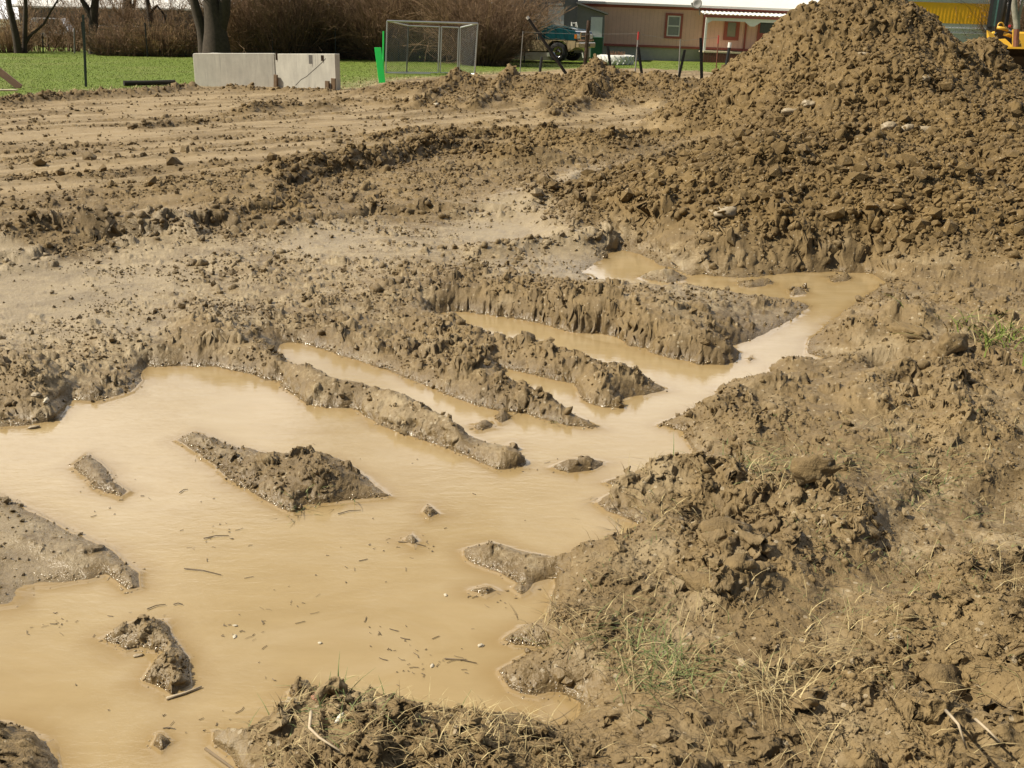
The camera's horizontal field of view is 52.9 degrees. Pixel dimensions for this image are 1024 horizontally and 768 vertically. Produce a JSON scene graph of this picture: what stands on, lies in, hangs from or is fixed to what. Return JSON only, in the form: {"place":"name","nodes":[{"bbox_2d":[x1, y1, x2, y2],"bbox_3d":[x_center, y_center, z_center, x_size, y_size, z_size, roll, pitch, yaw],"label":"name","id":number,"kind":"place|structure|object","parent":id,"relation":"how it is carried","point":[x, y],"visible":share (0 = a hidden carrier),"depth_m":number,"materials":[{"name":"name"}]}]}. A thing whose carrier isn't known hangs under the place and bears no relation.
{"place":"outdoors","nodes":[
{"label":"outdoors","id":0,"kind":"place"},
{"bbox_2d":[30,18,76,39],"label":"parked car","id":1,"kind":"object","parent":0,"point":[53,25],"visible":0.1,"depth_m":90.21,"materials":[{"name":"paint"}]},
{"bbox_2d":[12,0,243,31],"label":"storage building","id":2,"kind":"structure","parent":0,"point":[49,5],"depth_m":99.04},
{"bbox_2d":[165,15,190,31],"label":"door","id":3,"kind":"structure","parent":2,"relation":"in","point":[166,15],"depth_m":99.09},
{"bbox_2d":[0,0,359,18],"label":"sky","id":4,"kind":"structure","parent":0,"point":[14,1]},
{"bbox_2d":[0,46,724,96],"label":"lawn","id":5,"kind":"structure","parent":0,"point":[41,87],"depth_m":34.01,"materials":[{"name":"plant"}]},
{"bbox_2d":[0,68,22,87],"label":"form brace","id":6,"kind":"object","parent":5,"relation":"on","point":[9,79],"visible":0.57,"depth_m":22.44,"materials":[{"name":"brown wood"}]},
{"bbox_2d":[5,0,22,52],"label":"bare tree","id":7,"kind":"object","parent":5,"relation":"on","point":[17,46],"visible":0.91,"depth_m":44.45,"materials":[{"name":"brown plant"}]},
{"bbox_2d":[0,12,44,52],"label":"bush","id":8,"kind":"object","parent":5,"relation":"on","point":[8,44],"visible":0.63,"depth_m":45.49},
{"bbox_2d":[22,0,60,52],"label":"bare tree","id":9,"kind":"object","parent":5,"relation":"on","point":[25,39],"visible":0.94,"depth_m":44.75,"materials":[{"name":"brown plant"}]},
{"bbox_2d":[0,0,88,51],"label":"bush","id":10,"kind":"object","parent":5,"relation":"on","point":[31,13],"visible":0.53,"depth_m":47.61,"materials":[{"name":"plant"}]},
{"bbox_2d":[36,31,79,47],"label":"bush","id":11,"kind":"object","parent":5,"relation":"on","point":[45,42],"visible":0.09,"depth_m":54.75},
{"bbox_2d":[11,0,114,51],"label":"bush","id":12,"kind":"object","parent":5,"relation":"on","point":[79,47],"visible":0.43,"depth_m":48.19,"materials":[{"name":"plant"}]},
{"bbox_2d":[82,15,86,86],"bbox_3d":[-9.621,-7.471,23.205,0.181,1.598,0.062,1,19,0],"label":"steel post","id":13,"kind":"object","parent":5,"relation":"on","point":[84,49],"visible":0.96,"depth_m":23.17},
{"bbox_2d":[80,0,98,53],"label":"bare tree","id":14,"kind":"object","parent":5,"relation":"on","point":[91,11],"visible":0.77,"depth_m":45.15,"materials":[{"name":"brown plant"}]},
{"bbox_2d":[76,21,138,55],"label":"bush","id":15,"kind":"object","parent":5,"relation":"on","point":[101,45],"visible":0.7,"depth_m":43.98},
{"bbox_2d":[48,0,180,51],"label":"bush","id":16,"kind":"object","parent":5,"relation":"on","point":[106,22],"visible":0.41,"depth_m":47.08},
{"bbox_2d":[122,0,135,32],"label":"bare tree","id":17,"kind":"object","parent":5,"relation":"on","point":[130,5],"visible":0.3,"depth_m":48.85,"materials":[{"name":"brown plant"}]},
{"bbox_2d":[96,19,166,55],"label":"bush","id":18,"kind":"object","parent":5,"relation":"on","point":[129,48],"visible":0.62,"depth_m":43.84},
{"bbox_2d":[78,0,184,51],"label":"bush","id":19,"kind":"object","parent":5,"relation":"on","point":[118,18],"visible":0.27,"depth_m":47.74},
{"bbox_2d":[123,80,175,85],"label":"timber beam","id":20,"kind":"structure","parent":5,"relation":"on","point":[143,82],"depth_m":24.11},
{"bbox_2d":[100,0,203,42],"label":"bush","id":21,"kind":"object","parent":5,"relation":"on","point":[157,14],"visible":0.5,"depth_m":46.56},
{"bbox_2d":[145,0,169,33],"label":"bare tree","id":22,"kind":"object","parent":5,"relation":"on","point":[147,2],"visible":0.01,"depth_m":46.11,"materials":[{"name":"brown plant"}]},
{"bbox_2d":[124,17,195,56],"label":"bush","id":23,"kind":"object","parent":5,"relation":"on","point":[155,54],"visible":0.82,"depth_m":43.86,"materials":[{"name":"plant"}]},
{"bbox_2d":[129,12,197,56],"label":"bush","id":24,"kind":"object","parent":5,"relation":"on","point":[191,49],"visible":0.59,"depth_m":44.26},
{"bbox_2d":[189,0,230,52],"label":"bare tree","id":25,"kind":"object","parent":5,"relation":"on","point":[211,29],"visible":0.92,"depth_m":41.35,"materials":[{"name":"brown plant"}]},
{"bbox_2d":[170,0,275,44],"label":"bush","id":26,"kind":"object","parent":5,"relation":"on","point":[191,11],"visible":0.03,"depth_m":45.90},
{"bbox_2d":[183,0,314,52],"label":"bush","id":27,"kind":"object","parent":5,"relation":"on","point":[234,38],"visible":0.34,"depth_m":43.51,"materials":[{"name":"plant"}]},
{"bbox_2d":[193,53,340,89],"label":"concrete wall","id":28,"kind":"structure","parent":5,"relation":"on","point":[262,69],"depth_m":23.61,"materials":[{"name":"grey concrete"}]},
{"bbox_2d":[274,74,335,89],"bbox_3d":[-4.708,-6.738,23.308,1.698,0.453,0.094,9,21,23],"label":"form timber","id":29,"kind":"object","parent":28,"relation":"attached to","point":[333,83],"visible":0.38,"depth_m":23.00,"materials":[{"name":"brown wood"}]},
{"bbox_2d":[201,0,355,53],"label":"bush","id":30,"kind":"object","parent":5,"relation":"on","point":[294,39],"visible":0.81,"depth_m":43.13,"materials":[{"name":"plant"}]},
{"bbox_2d":[81,22,524,62],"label":"wire fence","id":31,"kind":"object","parent":5,"relation":"on","point":[330,43],"visible":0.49,"depth_m":43.21,"materials":[{"name":"black metal"}]},
{"bbox_2d":[260,0,383,59],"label":"bush","id":32,"kind":"object","parent":5,"relation":"on","point":[327,49],"visible":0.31,"depth_m":43.81,"materials":[{"name":"plant"}]},
{"bbox_2d":[294,0,405,59],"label":"bush","id":33,"kind":"object","parent":5,"relation":"on","point":[347,56],"visible":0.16,"depth_m":44.65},
{"bbox_2d":[310,0,448,60],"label":"bush","id":34,"kind":"object","parent":5,"relation":"on","point":[363,43],"visible":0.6,"depth_m":43.14,"materials":[{"name":"plant"}]},
{"bbox_2d":[374,47,384,82],"bbox_3d":[-3.386,-8.160,26.453,0.280,0.908,0.145,1,19,0],"label":"marker stake","id":35,"kind":"object","parent":5,"relation":"on","point":[380,66],"visible":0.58,"depth_m":26.43,"materials":[{"name":"green paint"}]},
{"bbox_2d":[342,0,483,60],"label":"bush","id":36,"kind":"object","parent":5,"relation":"on","point":[430,58],"visible":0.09,"depth_m":43.39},
{"bbox_2d":[385,20,477,74],"bbox_3d":[-2.435,-10.237,31.350,2.836,1.542,0.523,1,19,0],"label":"dog kennel","id":37,"kind":"object","parent":5,"relation":"on","point":[440,47],"visible":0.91,"depth_m":31.42,"materials":[{"name":"metal"}]},
{"bbox_2d":[374,0,558,62],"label":"bush","id":38,"kind":"object","parent":5,"relation":"on","point":[444,58],"visible":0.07,"depth_m":42.41,"materials":[{"name":"plant"}]},
{"bbox_2d":[428,0,545,66],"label":"bush","id":39,"kind":"object","parent":5,"relation":"on","point":[498,55],"visible":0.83,"depth_m":39.38,"materials":[{"name":"plant"}]},
{"bbox_2d":[403,0,574,65],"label":"bush","id":40,"kind":"object","parent":5,"relation":"on","point":[447,14],"visible":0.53,"depth_m":39.88,"materials":[{"name":"plant"}]},
{"bbox_2d":[49,0,1021,54],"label":"thicket","id":41,"kind":"object","parent":5,"relation":"on","point":[195,28],"visible":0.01,"depth_m":50.95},
{"bbox_2d":[514,13,594,61],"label":"pickup truck","id":42,"kind":"object","parent":5,"relation":"on","point":[573,48],"visible":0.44,"depth_m":43.94,"materials":[{"name":"teal paint"}]},
{"bbox_2d":[507,0,607,60],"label":"shed","id":43,"kind":"structure","parent":5,"relation":"on","point":[580,14],"depth_m":47.10,"materials":[{"name":"grey paint"}]},
{"bbox_2d":[547,7,562,55],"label":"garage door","id":44,"kind":"structure","parent":43,"relation":"in","point":[558,11],"depth_m":47.03,"materials":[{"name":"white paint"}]},
{"bbox_2d":[591,17,602,36],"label":"door","id":45,"kind":"structure","parent":43,"relation":"in","point":[596,22],"depth_m":47.19,"materials":[{"name":"white paint"}]},
{"bbox_2d":[583,20,590,63],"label":"wooden post","id":46,"kind":"object","parent":5,"relation":"on","point":[586,42],"visible":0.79,"depth_m":40.28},
{"bbox_2d":[590,37,602,58],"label":"bin","id":47,"kind":"object","parent":5,"relation":"on","point":[597,49],"visible":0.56,"depth_m":46.84,"materials":[{"name":"green paint"}]},
{"bbox_2d":[597,51,633,64],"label":"tyre planter","id":48,"kind":"object","parent":5,"relation":"on","point":[619,58],"visible":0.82,"depth_m":42.86,"materials":[{"name":"white paint"}]},
{"bbox_2d":[578,0,807,62],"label":"mobile home","id":49,"kind":"object","parent":5,"relation":"on","point":[742,25],"visible":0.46,"depth_m":49.99,"materials":[{"name":"beige"}]},
{"bbox_2d":[664,13,682,38],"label":"window","id":50,"kind":"structure","parent":49,"relation":"in","point":[673,21],"depth_m":49.99,"materials":[{"name":"white paint"}]},
{"bbox_2d":[691,0,701,14],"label":"satellite dish","id":51,"kind":"object","parent":49,"relation":"attached to","point":[696,4],"visible":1,"depth_m":48.59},
{"bbox_2d":[723,21,739,40],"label":"window","id":52,"kind":"structure","parent":49,"relation":"in","point":[731,28],"depth_m":50.05,"materials":[{"name":"brown glass"}]},
{"bbox_2d":[756,22,773,41],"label":"door","id":53,"kind":"structure","parent":49,"relation":"in","point":[763,28],"depth_m":49.98,"materials":[{"name":"grey glass"}]},
{"bbox_2d":[807,0,990,42],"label":"metal building","id":54,"kind":"structure","parent":5,"relation":"on","point":[944,11],"depth_m":44.13,"materials":[{"name":"metal"}]},
{"bbox_2d":[951,0,1023,36],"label":"bush","id":55,"kind":"object","parent":5,"relation":"on","point":[1022,22],"visible":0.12,"depth_m":43.82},
{"bbox_2d":[955,0,1023,38],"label":"bush","id":56,"kind":"object","parent":5,"relation":"on","point":[987,17],"visible":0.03,"depth_m":43.95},
{"bbox_2d":[986,0,1023,72],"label":"wheel loader","id":57,"kind":"object","parent":5,"relation":"on","point":[1010,37],"visible":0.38,"depth_m":28.20,"materials":[{"name":"metal"}]},
{"bbox_2d":[0,250,884,767],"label":"water","id":58,"kind":"structure","parent":0,"point":[70,686],"depth_m":3.42,"materials":[{"name":"liquid"}]},
{"bbox_2d":[166,686,201,699],"bbox_3d":[-0.824,0.777,2.592,0.090,0.008,0.010,-11,23,-32],"label":"stick","id":59,"kind":"object","parent":58,"relation":"on","point":[178,694],"visible":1,"depth_m":2.58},
{"bbox_2d":[26,458,557,732],"bbox_3d":[-0.690,0.535,3.301,1.733,0.003,1.806,1,19,0],"label":"floating debris","id":60,"kind":"object","parent":58,"relation":"on","point":[311,613],"visible":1,"depth_m":2.88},
{"bbox_2d":[1,256,868,767],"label":"wet grains","id":61,"kind":"object","parent":58,"relation":"on","point":[377,494],"visible":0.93,"depth_m":3.99},
{"bbox_2d":[0,68,1023,767],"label":"ground","id":62,"kind":"structure","parent":0,"point":[26,296],"depth_m":4.58,"materials":[{"name":"soil"}]},
{"bbox_2d":[30,392,41,396],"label":"stone","id":63,"kind":"object","parent":62,"relation":"on","point":[35,394],"visible":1,"depth_m":4.39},
{"bbox_2d":[204,747,274,767],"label":"root","id":64,"kind":"object","parent":62,"relation":"on","point":[206,749],"visible":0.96,"depth_m":2.34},
{"bbox_2d":[276,475,363,524],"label":"grass tuft","id":65,"kind":"object","parent":62,"relation":"on","point":[307,500],"visible":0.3,"depth_m":3.60,"materials":[{"name":"plant"}]},
{"bbox_2d":[308,710,340,751],"bbox_3d":[-0.417,0.755,2.230,0.031,0.022,0.177,-10,22,-29],"label":"root","id":66,"kind":"object","parent":62,"relation":"on","point":[314,732],"visible":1,"depth_m":2.22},
{"bbox_2d":[335,712,343,723],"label":"stone","id":67,"kind":"object","parent":62,"relation":"on","point":[342,714],"visible":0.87,"depth_m":2.31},
{"bbox_2d":[212,653,471,759],"bbox_3d":[-0.426,0.779,2.430,0.649,0.236,0.444,1,19,0],"label":"grass tuft","id":68,"kind":"object","parent":62,"relation":"on","point":[344,695],"visible":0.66,"depth_m":2.38,"materials":[{"name":"plant"}]},
{"bbox_2d":[234,681,589,767],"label":"mound stubble","id":69,"kind":"object","parent":62,"relation":"on","point":[417,746],"visible":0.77,"depth_m":2.27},
{"bbox_2d":[0,0,1023,767],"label":"dirt clods","id":70,"kind":"object","parent":62,"relation":"on","point":[706,468],"visible":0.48,"depth_m":8.17,"materials":[{"name":"soil"}]},
{"bbox_2d":[219,672,576,767],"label":"mound straw","id":71,"kind":"object","parent":70,"relation":"on","point":[422,741],"visible":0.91,"depth_m":2.27,"materials":[{"name":"plant"}]},
{"bbox_2d":[0,0,1023,767],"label":"dirt crumbs","id":72,"kind":"object","parent":62,"relation":"on","point":[686,556],"visible":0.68,"depth_m":5.77,"materials":[{"name":"soil"}]},
{"bbox_2d":[539,57,542,71],"bbox_3d":[0.697,-7.821,25.861,0.148,0.753,0.073,1,19,0],"label":"fence post","id":73,"kind":"object","parent":62,"relation":"on","point":[540,64],"visible":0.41,"depth_m":25.77,"materials":[{"name":"black metal"}]},
{"bbox_2d":[382,53,702,97],"bbox_3d":[12.986,-5.701,20.377,31.468,1.166,3.940,1,19,0],"label":"dirt pile","id":74,"kind":"object","parent":62,"relation":"on","point":[550,86],"visible":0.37,"depth_m":20.51,"materials":[{"name":"soil"}]},
{"bbox_2d":[526,16,566,73],"bbox_3d":[0.998,-8.432,26.177,1.337,1.729,0.080,1,19,0],"label":"fence post","id":75,"kind":"object","parent":62,"relation":"on","point":[547,45],"visible":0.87,"depth_m":26.10,"materials":[{"name":"black"}]},
{"bbox_2d":[510,576,633,649],"bbox_3d":[0.164,0.659,2.839,0.380,0.178,0.426,1,19,0],"label":"grass tuft","id":76,"kind":"object","parent":62,"relation":"on","point":[552,606],"visible":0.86,"depth_m":2.82,"materials":[{"name":"plant"}]},
{"bbox_2d":[606,46,611,65],"bbox_3d":[2.296,-7.310,23.932,0.269,1.038,0.070,1,19,0],"label":"fence post","id":77,"kind":"object","parent":62,"relation":"on","point":[608,54],"visible":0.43,"depth_m":23.81,"materials":[{"name":"black metal"}]},
{"bbox_2d":[512,577,711,692],"bbox_3d":[0.253,0.674,2.707,0.533,0.146,0.567,1,19,0],"label":"grass tuft","id":78,"kind":"object","parent":62,"relation":"on","point":[623,639],"visible":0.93,"depth_m":2.68,"materials":[{"name":"plant"}]},
{"bbox_2d":[635,32,639,71],"bbox_3d":[2.989,-7.764,24.808,0.090,1.362,0.044,1,19,0],"label":"fence rod","id":79,"kind":"object","parent":62,"relation":"on","point":[636,50],"visible":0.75,"depth_m":24.72,"materials":[{"name":"red paint"}]},
{"bbox_2d":[637,47,642,72],"bbox_3d":[2.957,-7.159,23.557,0.269,1.032,0.070,1,19,0],"label":"fence post","id":80,"kind":"object","parent":62,"relation":"on","point":[639,59],"visible":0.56,"depth_m":23.46,"materials":[{"name":"black metal"}]},
{"bbox_2d":[574,455,714,534],"bbox_3d":[0.422,0.428,3.514,0.517,0.266,0.559,13,22,31],"label":"grass tuft","id":81,"kind":"object","parent":62,"relation":"on","point":[661,509],"visible":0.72,"depth_m":3.52,"materials":[{"name":"plant"}]},
{"bbox_2d":[597,618,745,722],"bbox_3d":[0.396,0.696,2.538,0.389,0.120,0.442,1,19,0],"label":"grass tuft","id":82,"kind":"object","parent":62,"relation":"on","point":[675,671],"visible":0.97,"depth_m":2.53,"materials":[{"name":"plant"}]},
{"bbox_2d":[678,50,685,77],"bbox_3d":[3.774,-6.997,23.184,0.216,1.001,0.066,1,19,0],"label":"fence post","id":83,"kind":"object","parent":62,"relation":"on","point":[681,64],"visible":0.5,"depth_m":23.10,"materials":[{"name":"black metal"}]},
{"bbox_2d":[673,570,712,591],"bbox_3d":[0.525,0.550,2.895,0.077,0.070,0.149,-12,23,-34],"label":"earth clod","id":84,"kind":"object","parent":62,"relation":"on","point":[695,580],"visible":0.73,"depth_m":2.87,"materials":[{"name":"soil"}]},
{"bbox_2d":[699,38,702,78],"bbox_3d":[4.183,-6.991,22.762,0.190,1.247,0.075,1,19,0],"label":"fence post","id":85,"kind":"object","parent":62,"relation":"on","point":[701,55],"visible":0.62,"depth_m":22.66,"materials":[{"name":"black metal"}]},
{"bbox_2d":[716,35,718,67],"bbox_3d":[5.116,-8.036,25.760,0.033,1.293,0.031,9,21,21],"label":"fence rod","id":86,"kind":"object","parent":62,"relation":"on","point":[717,51],"visible":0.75,"depth_m":25.66,"materials":[{"name":"metal"}]},
{"bbox_2d":[698,515,752,535],"bbox_3d":[0.648,0.442,3.133,0.145,0.068,0.128,16,24,36],"label":"earth clod","id":87,"kind":"object","parent":62,"relation":"on","point":[726,522],"visible":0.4,"depth_m":3.12,"materials":[{"name":"soil"}]},
{"bbox_2d":[725,42,731,64],"bbox_3d":[4.758,-6.995,22.947,0.192,1.173,0.085,1,19,0],"label":"fence post","id":88,"kind":"object","parent":62,"relation":"on","point":[728,51],"visible":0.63,"depth_m":22.81,"materials":[{"name":"black metal"}]},
{"bbox_2d":[723,553,756,571],"bbox_3d":[0.639,0.505,2.877,0.105,0.064,0.090,1,19,0],"label":"earth clod","id":89,"kind":"object","parent":62,"relation":"on","point":[740,562],"visible":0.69,"depth_m":2.86,"materials":[{"name":"soil"}]},
{"bbox_2d":[676,635,845,726],"bbox_3d":[0.580,0.715,2.415,0.423,0.076,0.389,1,19,0],"label":"grass tuft","id":90,"kind":"object","parent":62,"relation":"on","point":[769,680],"visible":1,"depth_m":2.44,"materials":[{"name":"plant"}]},
{"bbox_2d":[669,416,867,495],"bbox_3d":[0.911,0.329,3.754,0.758,0.227,0.742,11,21,26],"label":"grass tuft","id":91,"kind":"object","parent":62,"relation":"on","point":[770,456],"visible":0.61,"depth_m":3.78,"materials":[{"name":"plant"}]},
{"bbox_2d":[520,400,1023,767],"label":"dry straw","id":92,"kind":"object","parent":62,"relation":"on","point":[834,665],"visible":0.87,"depth_m":2.69,"materials":[{"name":"plant"}]},
{"bbox_2d":[531,343,1023,767],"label":"soaked straw","id":93,"kind":"object","parent":62,"relation":"on","point":[681,714],"visible":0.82,"depth_m":2.61,"materials":[{"name":"plant"}]},
{"bbox_2d":[540,122,1023,254],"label":"dirt pile","id":94,"kind":"object","parent":62,"relation":"on","point":[667,202],"visible":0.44,"depth_m":7.82,"materials":[{"name":"soil"}]},
{"bbox_2d":[709,206,736,218],"bbox_3d":[1.557,-1.262,7.601,0.213,0.099,0.180,1,19,0],"label":"rock","id":95,"kind":"object","parent":94,"relation":"on","point":[730,211],"visible":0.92,"depth_m":7.55,"materials":[{"name":"stone"}]},
{"bbox_2d":[602,398,1023,701],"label":"green stubble","id":96,"kind":"object","parent":62,"relation":"on","point":[839,574],"visible":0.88,"depth_m":2.95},
{"bbox_2d":[790,454,842,485],"bbox_3d":[1.009,0.284,3.413,0.169,0.106,0.104,9,20,21],"label":"earth clod","id":97,"kind":"object","parent":62,"relation":"on","point":[809,469],"visible":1,"depth_m":3.39,"materials":[{"name":"soil"}]},
{"bbox_2d":[680,0,1023,147],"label":"dirt pile","id":98,"kind":"object","parent":62,"relation":"on","point":[730,100],"visible":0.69,"depth_m":14.17,"materials":[{"name":"soil"}]},
{"bbox_2d":[2,0,1023,274],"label":"heap clods","id":99,"kind":"object","parent":98,"relation":"on","point":[744,136],"visible":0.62,"depth_m":8.97,"materials":[{"name":"soil"}]},
{"bbox_2d":[781,108,796,115],"bbox_3d":[3.630,-3.536,13.414,0.250,0.117,0.164,1,19,0],"label":"rock","id":100,"kind":"object","parent":99,"relation":"on","point":[786,111],"visible":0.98,"depth_m":13.36,"materials":[{"name":"stone"}]},
{"bbox_2d":[902,124,913,130],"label":"rock","id":101,"kind":"object","parent":99,"relation":"on","point":[909,127],"visible":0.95,"depth_m":11.93,"materials":[{"name":"stone"}]},
{"bbox_2d":[800,100,815,106],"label":"rock","id":102,"kind":"object","parent":98,"relation":"on","point":[807,103],"visible":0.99,"depth_m":13.26,"materials":[{"name":"stone"}]},
{"bbox_2d":[880,121,897,130],"bbox_3d":[4.410,-3.004,12.050,0.204,0.139,0.122,1,19,0],"label":"rock","id":103,"kind":"object","parent":98,"relation":"on","point":[888,125],"visible":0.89,"depth_m":12.01,"materials":[{"name":"stone"}]},
{"bbox_2d":[887,321,932,339],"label":"mud slab","id":104,"kind":"structure","parent":62,"relation":"on","point":[905,328],"depth_m":5.22,"materials":[{"name":"soil"}]},
{"bbox_2d":[813,423,1011,521],"bbox_3d":[1.431,0.307,3.736,0.774,0.153,0.713,1,19,0],"label":"grass tuft","id":105,"kind":"object","parent":62,"relation":"on","point":[925,476],"visible":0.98,"depth_m":3.69,"materials":[{"name":"plant"}]},
{"bbox_2d":[918,663,962,695],"bbox_3d":[1.046,0.724,2.513,0.108,0.072,0.124,1,19,0],"label":"earth clod","id":106,"kind":"object","parent":62,"relation":"on","point":[942,674],"visible":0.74,"depth_m":2.49,"materials":[{"name":"soil"}]},
{"bbox_2d":[932,332,968,357],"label":"clod","id":107,"kind":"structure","parent":62,"relation":"on","point":[948,343],"depth_m":4.93,"materials":[{"name":"soil"}]},
{"bbox_2d":[881,292,1023,365],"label":"grass tuft","id":108,"kind":"object","parent":62,"relation":"on","point":[988,339],"visible":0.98,"depth_m":5.26,"materials":[{"name":"plant"}]},
{"bbox_2d":[944,709,966,749],"bbox_3d":[0.932,0.708,2.179,0.027,0.065,0.138,3,19,5],"label":"stick","id":109,"kind":"object","parent":62,"relation":"on","point":[948,713],"visible":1,"depth_m":2.12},
{"bbox_2d":[974,718,1000,743],"bbox_3d":[1.013,0.738,2.203,0.018,0.019,0.080,-4,20,-15],"label":"stick","id":110,"kind":"object","parent":62,"relation":"on","point":[985,728],"visible":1,"depth_m":2.19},
{"bbox_2d":[1011,0,1023,28],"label":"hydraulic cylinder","id":111,"kind":"object","parent":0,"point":[1016,15],"visible":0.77,"depth_m":41.24,"materials":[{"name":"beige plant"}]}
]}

